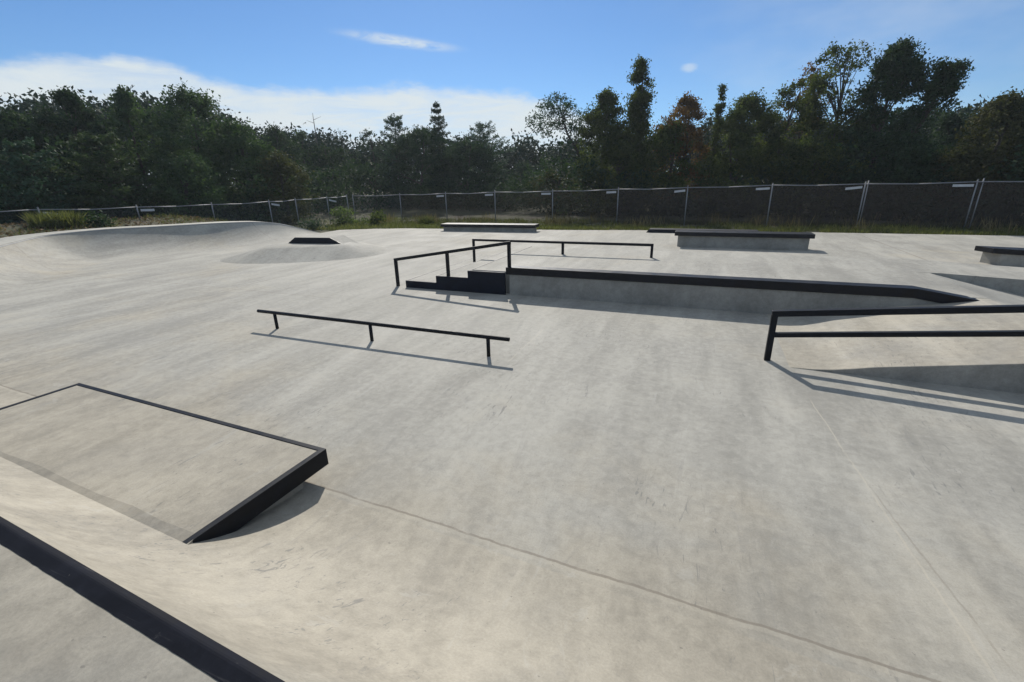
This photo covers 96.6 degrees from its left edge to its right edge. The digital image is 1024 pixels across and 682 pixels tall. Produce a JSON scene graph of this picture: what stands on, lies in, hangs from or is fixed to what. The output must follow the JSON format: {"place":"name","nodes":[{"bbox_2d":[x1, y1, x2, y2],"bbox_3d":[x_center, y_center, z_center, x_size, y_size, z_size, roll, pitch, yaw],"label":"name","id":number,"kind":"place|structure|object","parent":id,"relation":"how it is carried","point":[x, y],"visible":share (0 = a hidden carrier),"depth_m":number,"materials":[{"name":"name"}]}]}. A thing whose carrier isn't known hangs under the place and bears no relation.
{"place":"outdoors","nodes":[
{"label":"outdoors","id":0,"kind":"place"},
{"bbox_2d":[0,181,1018,236],"bbox_3d":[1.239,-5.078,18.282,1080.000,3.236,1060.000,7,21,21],"label":"ground","id":1,"kind":"structure","parent":0,"point":[464,212],"depth_m":39.55,"materials":[{"name":"green plant"}]},
{"bbox_2d":[0,136,87,222],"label":"white pine","id":2,"kind":"object","parent":1,"relation":"on","point":[18,164],"visible":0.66,"depth_m":23.89,"materials":[{"name":"green plant"}]},
{"bbox_2d":[0,102,103,219],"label":"locust tree","id":3,"kind":"object","parent":1,"relation":"on","point":[20,127],"visible":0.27,"depth_m":26.73,"materials":[{"name":"green plant"}]},
{"bbox_2d":[18,208,89,226],"bbox_3d":[-21.029,-5.725,21.002,2.616,0.787,2.496,7,21,21],"label":"grassy bush","id":4,"kind":"object","parent":1,"relation":"on","point":[62,218],"visible":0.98,"depth_m":20.52,"materials":[{"name":"green plant"}]},
{"bbox_2d":[23,85,149,216],"bbox_3d":[-28.417,-11.896,30.175,7.045,8.955,6.230,-13,22,-30],"label":"locust tree","id":5,"kind":"object","parent":1,"relation":"on","point":[84,118],"visible":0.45,"depth_m":28.89,"materials":[{"name":"green plant"}]},
{"bbox_2d":[80,210,116,227],"bbox_3d":[-19.513,-5.717,21.412,1.932,0.884,1.333,7,21,21],"label":"dark bush","id":6,"kind":"object","parent":1,"relation":"on","point":[102,221],"visible":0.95,"depth_m":21.36,"materials":[{"name":"green plant"}]},
{"bbox_2d":[47,130,167,218],"bbox_3d":[-23.177,-8.926,26.308,4.512,5.809,4.739,0,19,4],"label":"white pine","id":7,"kind":"object","parent":1,"relation":"on","point":[87,142],"visible":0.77,"depth_m":25.43,"materials":[{"name":"green plant"}]},
{"bbox_2d":[0,214,225,237],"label":"fallen leaves","id":8,"kind":"object","parent":1,"relation":"on","point":[25,224],"visible":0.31,"depth_m":22.32,"materials":[{"name":"brown plant"}]},
{"bbox_2d":[96,84,181,213],"bbox_3d":[-26.562,-13.081,32.801,6.336,9.462,6.012,-12,22,-27],"label":"locust tree","id":9,"kind":"object","parent":1,"relation":"on","point":[123,106],"visible":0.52,"depth_m":31.38,"materials":[{"name":"green plant"}]},
{"bbox_2d":[114,150,231,219],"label":"bushy tree","id":10,"kind":"object","parent":1,"relation":"on","point":[171,195],"visible":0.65,"depth_m":28.82,"materials":[{"name":"green plant"}]},
{"bbox_2d":[0,195,349,225],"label":"wire fence","id":11,"kind":"object","parent":1,"relation":"on","point":[211,204],"visible":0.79,"depth_m":25.71,"materials":[{"name":"metal"}]},
{"bbox_2d":[136,77,258,219],"bbox_3d":[-22.949,-13.850,33.895,8.379,10.085,9.152,0,19,3],"label":"oak tree","id":12,"kind":"object","parent":1,"relation":"on","point":[199,106],"visible":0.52,"depth_m":32.19,"materials":[{"name":"green plant"}]},
{"bbox_2d":[199,116,311,221],"bbox_3d":[-20.279,-12.832,34.624,7.802,7.620,6.976,7,21,21],"label":"oak tree","id":13,"kind":"object","parent":1,"relation":"on","point":[243,134],"visible":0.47,"depth_m":33.48,"materials":[{"name":"green plant"}]},
{"bbox_2d":[240,148,322,223],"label":"tree","id":14,"kind":"object","parent":1,"relation":"on","point":[291,169],"visible":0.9,"depth_m":33.85,"materials":[{"name":"green plant"}]},
{"bbox_2d":[257,124,316,208],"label":"round tree","id":15,"kind":"object","parent":1,"relation":"on","point":[279,141],"visible":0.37,"depth_m":44.61,"materials":[{"name":"green plant"}]},
{"bbox_2d":[290,129,323,203],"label":"locust tree","id":16,"kind":"object","parent":1,"relation":"on","point":[299,134],"visible":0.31,"depth_m":48.99,"materials":[{"name":"green plant"}]},
{"bbox_2d":[294,217,328,230],"bbox_3d":[-12.878,-7.530,29.295,2.206,0.957,2.069,7,21,21],"label":"weedy bush","id":17,"kind":"object","parent":1,"relation":"on","point":[314,225],"visible":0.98,"depth_m":29.21,"materials":[{"name":"green plant"}]},
{"bbox_2d":[306,113,326,205],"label":"bare snag","id":18,"kind":"object","parent":1,"relation":"on","point":[317,144],"visible":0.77,"depth_m":48.53,"materials":[{"name":"brown wood"}]},
{"bbox_2d":[329,206,367,225],"bbox_3d":[-12.026,-9.143,33.158,2.585,1.452,2.874,-16,24,-36],"label":"green bush","id":19,"kind":"object","parent":1,"relation":"on","point":[339,212],"visible":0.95,"depth_m":32.72,"materials":[{"name":"green plant"}]},
{"bbox_2d":[356,209,386,225],"bbox_3d":[-10.053,-8.768,32.382,2.273,1.187,2.486,-5,20,-12],"label":"green bush","id":20,"kind":"object","parent":1,"relation":"on","point":[377,216],"visible":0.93,"depth_m":32.08,"materials":[{"name":"green plant"}]},
{"bbox_2d":[354,129,395,204],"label":"locust tree","id":21,"kind":"object","parent":1,"relation":"on","point":[375,148],"visible":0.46,"depth_m":49.94,"materials":[{"name":"green plant"}]},
{"bbox_2d":[374,113,418,193],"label":"dark pine","id":22,"kind":"object","parent":1,"relation":"on","point":[391,123],"visible":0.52,"depth_m":48.85,"materials":[{"name":"green plant"}]},
{"bbox_2d":[365,124,475,207],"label":"dark tree","id":23,"kind":"object","parent":1,"relation":"on","point":[422,135],"visible":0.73,"depth_m":46.10,"materials":[{"name":"green plant"}]},
{"bbox_2d":[415,215,435,224],"bbox_3d":[-5.996,-8.532,31.955,1.717,0.727,1.539,7,21,21],"label":"weedy bush","id":24,"kind":"object","parent":1,"relation":"on","point":[426,220],"visible":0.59,"depth_m":31.79,"materials":[{"name":"green plant"}]},
{"bbox_2d":[417,101,459,196],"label":"cedar tree","id":25,"kind":"object","parent":1,"relation":"on","point":[436,111],"visible":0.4,"depth_m":48.48,"materials":[{"name":"green plant"}]},
{"bbox_2d":[421,135,518,206],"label":"dark tree","id":26,"kind":"object","parent":1,"relation":"on","point":[476,151],"visible":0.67,"depth_m":46.29,"materials":[{"name":"green plant"}]},
{"bbox_2d":[458,120,515,193],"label":"dark pine","id":27,"kind":"object","parent":1,"relation":"on","point":[480,126],"visible":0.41,"depth_m":49.17,"materials":[{"name":"green plant"}]},
{"bbox_2d":[0,126,1023,223],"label":"undergrowth","id":28,"kind":"object","parent":1,"relation":"on","point":[393,199],"visible":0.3,"depth_m":35.07,"materials":[{"name":"green plant"}]},
{"bbox_2d":[0,85,1023,200],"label":"woods","id":29,"kind":"object","parent":1,"relation":"on","point":[526,149],"visible":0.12,"depth_m":52.23,"materials":[{"name":"green plant"}]},
{"bbox_2d":[0,212,1023,235],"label":"grass","id":30,"kind":"structure","parent":1,"relation":"on","point":[903,229],"depth_m":25.28,"materials":[{"name":"green plant"}]},
{"bbox_2d":[523,169,581,213],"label":"bushy tree","id":31,"kind":"object","parent":1,"relation":"on","point":[547,184],"visible":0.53,"depth_m":39.37,"materials":[{"name":"green plant"}]},
{"bbox_2d":[525,91,594,210],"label":"thin pine","id":32,"kind":"object","parent":1,"relation":"on","point":[548,104],"visible":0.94,"depth_m":36.53,"materials":[{"name":"green plant"}]},
{"bbox_2d":[564,86,644,215],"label":"vine covered tree","id":33,"kind":"object","parent":1,"relation":"on","point":[607,127],"visible":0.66,"depth_m":35.21,"materials":[{"name":"green plant"}]},
{"bbox_2d":[576,136,674,215],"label":"bushy tree","id":34,"kind":"object","parent":1,"relation":"on","point":[624,149],"visible":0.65,"depth_m":34.34,"materials":[{"name":"green plant"}]},
{"bbox_2d":[614,54,659,208],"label":"vine covered tree","id":35,"kind":"object","parent":1,"relation":"on","point":[638,112],"visible":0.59,"depth_m":34.59,"materials":[{"name":"green plant"}]},
{"bbox_2d":[637,117,709,189],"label":"dark tree","id":36,"kind":"object","parent":1,"relation":"on","point":[662,141],"visible":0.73,"depth_m":34.08,"materials":[{"name":"green plant"}]},
{"bbox_2d":[642,90,720,186],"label":"rusty tree","id":37,"kind":"object","parent":1,"relation":"on","point":[690,110],"visible":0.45,"depth_m":34.29,"materials":[{"name":"green plant"}]},
{"bbox_2d":[352,178,1023,229],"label":"fence","id":38,"kind":"object","parent":1,"relation":"on","point":[956,204],"visible":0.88,"depth_m":24.63,"materials":[{"name":"metal"}]},
{"bbox_2d":[379,212,1023,232],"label":"dry weeds","id":39,"kind":"object","parent":1,"relation":"on","point":[553,222],"visible":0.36,"depth_m":27.67,"materials":[{"name":"brown plant"}]},
{"bbox_2d":[706,83,729,186],"bbox_3d":[15.204,-14.190,34.149,1.459,9.147,1.499,7,21,21],"label":"vine covered pole","id":40,"kind":"object","parent":1,"relation":"on","point":[715,147],"visible":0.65,"depth_m":33.41,"materials":[{"name":"green plant"}]},
{"bbox_2d":[688,127,770,187],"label":"bushy tree","id":41,"kind":"object","parent":1,"relation":"on","point":[722,165],"visible":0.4,"depth_m":31.72,"materials":[{"name":"green plant"}]},
{"bbox_2d":[695,87,791,186],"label":"leafy tree","id":42,"kind":"object","parent":1,"relation":"on","point":[749,107],"visible":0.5,"depth_m":32.10,"materials":[{"name":"green plant"}]},
{"bbox_2d":[743,68,837,183],"bbox_3d":[19.895,-14.148,33.236,6.455,9.423,4.640,7,21,21],"label":"rusty tree","id":43,"kind":"object","parent":1,"relation":"on","point":[814,112],"visible":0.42,"depth_m":31.72,"materials":[{"name":"green plant"}]},
{"bbox_2d":[780,61,829,162],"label":"rusty tree","id":44,"kind":"object","parent":1,"relation":"on","point":[811,70],"visible":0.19,"depth_m":32.93,"materials":[{"name":"green plant"}]},
{"bbox_2d":[756,129,875,184],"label":"bushy tree","id":45,"kind":"object","parent":1,"relation":"on","point":[798,149],"visible":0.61,"depth_m":29.44,"materials":[{"name":"green plant"}]},
{"bbox_2d":[792,37,883,185],"bbox_3d":[21.434,-14.065,30.681,5.179,10.893,5.338,7,21,21],"label":"birch tree","id":46,"kind":"object","parent":1,"relation":"on","point":[831,100],"visible":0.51,"depth_m":29.54,"materials":[{"name":"green plant"}]},
{"bbox_2d":[830,127,952,185],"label":"bushy tree","id":47,"kind":"object","parent":1,"relation":"on","point":[902,151],"visible":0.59,"depth_m":26.93,"materials":[{"name":"green plant"}]},
{"bbox_2d":[829,33,960,185],"bbox_3d":[24.071,-13.451,29.050,6.010,10.783,6.943,-18,25,-40],"label":"maple tree","id":48,"kind":"object","parent":1,"relation":"on","point":[894,71],"visible":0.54,"depth_m":28.07,"materials":[{"name":"green plant"}]},
{"bbox_2d":[893,56,974,182],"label":"maple tree","id":49,"kind":"object","parent":1,"relation":"on","point":[949,75],"visible":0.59,"depth_m":26.25,"materials":[{"name":"green plant"}]},
{"bbox_2d":[925,107,979,173],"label":"dark tree","id":50,"kind":"object","parent":1,"relation":"on","point":[954,121],"visible":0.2,"depth_m":29.82,"materials":[{"name":"green plant"}]},
{"bbox_2d":[926,133,1001,183],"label":"bushy tree","id":51,"kind":"object","parent":1,"relation":"on","point":[964,159],"visible":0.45,"depth_m":25.88,"materials":[{"name":"green plant"}]},
{"bbox_2d":[924,86,1023,183],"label":"brown tree","id":52,"kind":"object","parent":1,"relation":"on","point":[1006,110],"visible":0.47,"depth_m":25.66,"materials":[{"name":"green plant"}]},
{"bbox_2d":[0,228,1023,681],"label":"concrete pavement","id":53,"kind":"structure","parent":0,"point":[710,466],"depth_m":5.20,"materials":[{"name":"grey concrete"}]},
{"bbox_2d":[0,221,319,297],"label":"bowl wall","id":54,"kind":"structure","parent":53,"relation":"on","point":[28,261],"depth_m":19.31,"materials":[{"name":"concrete"}]},
{"bbox_2d":[220,241,387,263],"bbox_3d":[-8.496,-3.874,19.072,6.516,0.432,5.099,-5,20,-11],"label":"concrete mound","id":55,"kind":"object","parent":53,"relation":"on","point":[286,252],"visible":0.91,"depth_m":17.59,"materials":[{"name":"grey concrete"}]},
{"bbox_2d":[289,235,357,243],"bbox_3d":[-7.983,-4.231,19.181,2.838,0.330,1.000,4,20,13],"label":"kicker","id":56,"kind":"object","parent":55,"relation":"on","point":[324,239],"visible":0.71,"depth_m":18.80,"materials":[{"name":"concrete"}]},
{"bbox_2d":[257,309,509,356],"bbox_3d":[-2.548,-0.164,8.169,5.420,0.378,0.066,7,21,21],"label":"flat rail","id":57,"kind":"object","parent":53,"relation":"on","point":[371,324],"visible":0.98,"depth_m":7.95,"materials":[{"name":"black metal"}]},
{"bbox_2d":[0,385,879,681],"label":"quarter pipe","id":58,"kind":"object","parent":53,"relation":"on","point":[304,585],"visible":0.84,"depth_m":2.63,"materials":[{"name":"concrete"}]},
{"bbox_2d":[0,383,328,544],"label":"manual pad","id":59,"kind":"object","parent":58,"relation":"on","point":[187,478],"visible":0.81,"depth_m":4.23,"materials":[{"name":"concrete"}]},
{"bbox_2d":[406,246,532,294],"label":"stairs","id":60,"kind":"structure","parent":53,"relation":"on","point":[463,277],"depth_m":11.91,"materials":[{"name":"concrete"}]},
{"bbox_2d":[394,241,510,285],"bbox_3d":[-1.608,-1.960,11.833,3.401,1.322,0.077,6,21,20],"label":"stair handrail","id":61,"kind":"object","parent":60,"relation":"on","point":[447,252],"visible":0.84,"depth_m":11.75,"materials":[{"name":"black metal"}]},
{"bbox_2d":[440,223,538,231],"bbox_3d":[-1.335,-6.548,26.404,5.800,0.450,0.850,5,20,18],"label":"long ledge","id":62,"kind":"object","parent":53,"relation":"on","point":[509,227],"visible":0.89,"depth_m":26.05,"materials":[{"name":"concrete"}]},
{"bbox_2d":[646,228,757,232],"bbox_3d":[9.693,-5.588,23.336,5.496,0.220,0.700,7,21,21],"label":"ledge","id":63,"kind":"object","parent":53,"relation":"on","point":[661,230],"visible":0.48,"depth_m":23.55,"materials":[{"name":"grey concrete"}]},
{"bbox_2d":[506,265,979,313],"bbox_3d":[4.111,-1.024,9.794,9.080,0.730,0.298,7,21,21],"label":"hubba ledge","id":64,"kind":"object","parent":53,"relation":"on","point":[748,294],"visible":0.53,"depth_m":9.61,"materials":[{"name":"concrete"}]},
{"bbox_2d":[675,230,814,249],"bbox_3d":[9.072,-4.004,18.171,4.920,0.650,0.770,7,21,21],"label":"block ledge","id":65,"kind":"object","parent":53,"relation":"on","point":[753,240],"visible":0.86,"depth_m":17.87,"materials":[{"name":"concrete"}]},
{"bbox_2d":[473,246,1023,393],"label":"funbox","id":66,"kind":"object","parent":53,"relation":"on","point":[992,363],"visible":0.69,"depth_m":8.22,"materials":[{"name":"concrete"}]},
{"bbox_2d":[472,239,653,261],"bbox_3d":[1.353,-2.668,13.993,5.695,0.781,0.072,7,21,21],"label":"level rail","id":67,"kind":"object","parent":66,"relation":"on","point":[562,243],"visible":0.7,"depth_m":13.79,"materials":[{"name":"black metal"}]},
{"bbox_2d":[764,304,1023,360],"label":"ramp rail","id":68,"kind":"object","parent":66,"relation":"on","point":[776,314],"visible":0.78,"depth_m":6.21,"materials":[{"name":"black metal"}]},
{"bbox_2d":[974,246,1023,266],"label":"corner ledge","id":69,"kind":"object","parent":53,"relation":"on","point":[1008,256],"visible":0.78,"depth_m":13.61,"materials":[{"name":"concrete"}]},
{"bbox_2d":[0,0,1023,186],"label":"sky","id":70,"kind":"structure","parent":0,"point":[352,65],"materials":[{"name":"blue"}]}
]}

